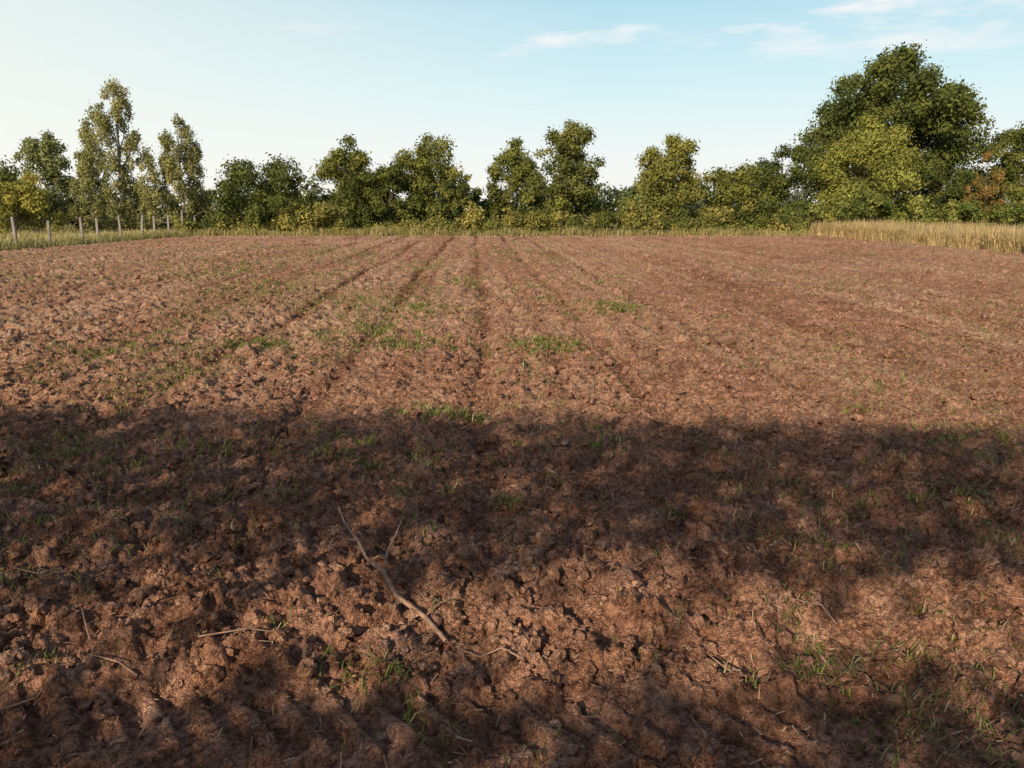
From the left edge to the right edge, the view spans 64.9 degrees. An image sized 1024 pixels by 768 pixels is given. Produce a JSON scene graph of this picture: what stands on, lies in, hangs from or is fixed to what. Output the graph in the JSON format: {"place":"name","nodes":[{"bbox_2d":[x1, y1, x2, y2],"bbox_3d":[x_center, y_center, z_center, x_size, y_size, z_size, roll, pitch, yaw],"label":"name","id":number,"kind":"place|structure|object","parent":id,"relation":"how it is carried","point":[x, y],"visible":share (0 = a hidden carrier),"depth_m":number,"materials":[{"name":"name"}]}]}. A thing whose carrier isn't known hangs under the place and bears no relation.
{"place":"outdoors","nodes":[
{"label":"outdoors","id":0,"kind":"place"},
{"bbox_2d":[0,226,189,244],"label":"meadow grass","id":1,"kind":"structure","parent":0,"point":[66,232],"depth_m":56.06,"materials":[{"name":"green plant"}]},
{"bbox_2d":[0,211,1023,767],"bbox_3d":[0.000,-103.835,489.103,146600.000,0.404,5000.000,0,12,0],"label":"ground","id":2,"kind":"structure","parent":0,"point":[234,713],"depth_m":5.23,"materials":[{"name":"soil"}]},
{"bbox_2d":[0,155,46,231],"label":"fruit tree","id":3,"kind":"object","parent":2,"relation":"on","point":[6,174],"visible":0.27,"depth_m":63.87,"materials":[{"name":"green plant"}]},
{"bbox_2d":[0,168,72,236],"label":"fruit tree","id":4,"kind":"object","parent":2,"relation":"on","point":[18,196],"visible":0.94,"depth_m":58.43,"materials":[{"name":"green plant"}]},
{"bbox_2d":[10,129,79,229],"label":"poplar tree","id":5,"kind":"object","parent":2,"relation":"on","point":[46,159],"visible":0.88,"depth_m":69.10,"materials":[{"name":"green plant"}]},
{"bbox_2d":[65,127,113,229],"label":"birch tree","id":6,"kind":"object","parent":2,"relation":"on","point":[78,190],"visible":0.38,"depth_m":67.02,"materials":[{"name":"green plant"}]},
{"bbox_2d":[0,211,195,243],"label":"wire fence","id":7,"kind":"object","parent":2,"relation":"on","point":[49,234],"visible":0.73,"depth_m":49.11,"materials":[{"name":"grey wood"}]},
{"bbox_2d":[0,228,196,250],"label":"fence line grass","id":8,"kind":"structure","parent":2,"relation":"on","point":[25,243],"depth_m":46.01,"materials":[{"name":"green plant"}]},
{"bbox_2d":[75,74,172,231],"bbox_3d":[-31.192,-18.352,64.735,7.213,12.584,5.043,-6,13,-24],"label":"birch tree","id":9,"kind":"object","parent":2,"relation":"on","point":[123,204],"visible":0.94,"depth_m":64.26,"materials":[{"name":"green plant"}]},
{"bbox_2d":[27,189,232,229],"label":"hedgerow","id":10,"kind":"object","parent":2,"relation":"on","point":[72,222],"visible":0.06,"depth_m":71.93,"materials":[{"name":"green plant"}]},
{"bbox_2d":[140,113,216,230],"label":"birch tree","id":11,"kind":"object","parent":2,"relation":"on","point":[170,171],"visible":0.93,"depth_m":66.24,"materials":[{"name":"green plant"}]},
{"bbox_2d":[200,152,323,228],"bbox_3d":[-19.663,-15.165,64.565,9.079,6.609,8.986,0,12,0],"label":"plum tree","id":12,"kind":"object","parent":2,"relation":"on","point":[259,208],"visible":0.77,"depth_m":62.67,"materials":[{"name":"green plant"}]},
{"bbox_2d":[308,134,390,228],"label":"apple tree","id":13,"kind":"object","parent":2,"relation":"on","point":[354,166],"visible":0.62,"depth_m":65.13,"materials":[{"name":"green plant"}]},
{"bbox_2d":[353,162,418,229],"bbox_3d":[-10.674,-15.001,65.458,5.608,5.911,5.376,5,13,22],"label":"plum tree","id":14,"kind":"object","parent":2,"relation":"on","point":[385,178],"visible":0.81,"depth_m":64.24,"materials":[{"name":"green plant"}]},
{"bbox_2d":[328,507,459,642],"bbox_3d":[-0.604,0.913,4.156,0.331,0.314,1.221,-10,16,-39],"label":"dry branch","id":15,"kind":"object","parent":2,"relation":"on","point":[434,628],"visible":0.98,"depth_m":3.93,"materials":[{"name":"brown plant"}]},
{"bbox_2d":[377,132,472,226],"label":"apple tree","id":16,"kind":"object","parent":2,"relation":"on","point":[423,172],"visible":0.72,"depth_m":65.92,"materials":[{"name":"green plant"}]},
{"bbox_2d":[436,175,482,229],"bbox_3d":[-4.229,-14.589,65.499,3.858,4.911,3.662,0,12,0],"label":"plum tree","id":17,"kind":"object","parent":2,"relation":"on","point":[460,191],"visible":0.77,"depth_m":64.80,"materials":[{"name":"green plant"}]},
{"bbox_2d":[214,178,724,231],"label":"hedgerow","id":18,"kind":"object","parent":2,"relation":"on","point":[619,201],"visible":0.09,"depth_m":71.25,"materials":[{"name":"green plant"}]},
{"bbox_2d":[169,193,796,235],"bbox_3d":[-2.644,-13.277,62.954,49.827,3.414,5.383,0,12,0],"label":"hedgerow","id":19,"kind":"object","parent":2,"relation":"on","point":[636,216],"visible":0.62,"depth_m":62.20,"materials":[{"name":"green plant"}]},
{"bbox_2d":[193,224,817,235],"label":"field edge grass","id":20,"kind":"structure","parent":2,"relation":"on","point":[503,231],"depth_m":60.89,"materials":[{"name":"green plant"}]},
{"bbox_2d":[0,234,1023,767],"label":"soil clods","id":21,"kind":"object","parent":2,"relation":"on","point":[688,752],"visible":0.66,"depth_m":4.99,"materials":[{"name":"brown soil"}]},
{"bbox_2d":[0,236,1023,767],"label":"straw residue","id":22,"kind":"object","parent":2,"relation":"on","point":[588,716],"visible":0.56,"depth_m":3.87,"materials":[{"name":"beige plant"}]},
{"bbox_2d":[0,527,1023,710],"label":"twigs","id":23,"kind":"object","parent":2,"relation":"on","point":[222,632],"visible":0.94,"depth_m":3.52,"materials":[{"name":"brown wood"}]},
{"bbox_2d":[0,235,1023,767],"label":"grass tufts","id":24,"kind":"object","parent":2,"relation":"on","point":[480,413],"visible":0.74,"depth_m":6.87,"materials":[{"name":"green plant"}]},
{"bbox_2d":[480,136,549,227],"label":"walnut tree","id":25,"kind":"object","parent":2,"relation":"on","point":[519,168],"visible":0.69,"depth_m":66.47,"materials":[{"name":"green plant"}]},
{"bbox_2d":[16,168,1023,222],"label":"distant trees","id":26,"kind":"object","parent":2,"relation":"on","point":[797,195],"visible":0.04,"depth_m":121.33,"materials":[{"name":"green plant"}]},
{"bbox_2d":[517,172,574,229],"bbox_3d":[2.705,-14.459,64.689,4.572,5.058,4.830,5,13,21],"label":"plum tree","id":27,"kind":"object","parent":2,"relation":"on","point":[542,190],"visible":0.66,"depth_m":63.75,"materials":[{"name":"green plant"}]},
{"bbox_2d":[531,119,607,226],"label":"walnut tree","id":28,"kind":"object","parent":2,"relation":"on","point":[569,153],"visible":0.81,"depth_m":66.17,"materials":[{"name":"green plant"}]},
{"bbox_2d":[623,133,709,229],"bbox_3d":[12.713,-16.350,65.870,6.378,8.259,7.482,-9,15,-37],"label":"apple tree","id":29,"kind":"object","parent":2,"relation":"on","point":[657,175],"visible":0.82,"depth_m":64.98,"materials":[{"name":"green plant"}]},
{"bbox_2d":[692,159,785,228],"bbox_3d":[18.566,-15.218,65.366,7.726,6.218,8.965,0,12,0],"label":"plum tree","id":30,"kind":"object","parent":2,"relation":"on","point":[739,186],"visible":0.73,"depth_m":64.05,"materials":[{"name":"green plant"}]},
{"bbox_2d":[745,139,820,227],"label":"ash tree","id":31,"kind":"object","parent":2,"relation":"on","point":[797,153],"visible":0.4,"depth_m":67.61,"materials":[{"name":"green plant"}]},
{"bbox_2d":[796,107,927,232],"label":"linden tree","id":32,"kind":"object","parent":2,"relation":"on","point":[887,155],"visible":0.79,"depth_m":66.35,"materials":[{"name":"green plant"}]},
{"bbox_2d":[734,181,1023,232],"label":"hedgerow","id":33,"kind":"object","parent":2,"relation":"on","point":[1004,214],"visible":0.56,"depth_m":63.70,"materials":[{"name":"green plant"}]},
{"bbox_2d":[788,39,1008,222],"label":"oak tree","id":34,"kind":"object","parent":2,"relation":"on","point":[936,116],"visible":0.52,"depth_m":72.01,"materials":[{"name":"green plant"}]},
{"bbox_2d":[809,218,1023,253],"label":"dry maize strip","id":35,"kind":"object","parent":2,"relation":"on","point":[1004,238],"visible":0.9,"depth_m":46.53,"materials":[{"name":"beige plant"}]},
{"bbox_2d":[909,165,991,226],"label":"ash tree","id":36,"kind":"object","parent":2,"relation":"on","point":[954,187],"visible":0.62,"depth_m":65.12,"materials":[{"name":"green plant"}]},
{"bbox_2d":[952,149,1009,225],"bbox_3d":[37.704,-15.378,64.613,3.003,6.761,3.660,-6,13,-25],"label":"rowan tree","id":37,"kind":"object","parent":2,"relation":"on","point":[995,180],"visible":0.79,"depth_m":63.87,"materials":[{"name":"green plant"}]},
{"bbox_2d":[965,120,1023,225],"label":"maple tree","id":38,"kind":"object","parent":2,"relation":"on","point":[1010,160],"visible":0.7,"depth_m":65.76,"materials":[{"name":"green plant"}]},
{"bbox_2d":[0,0,1023,210],"label":"sky","id":39,"kind":"structure","parent":0,"point":[253,78],"materials":[{"name":"blue"}]}
]}

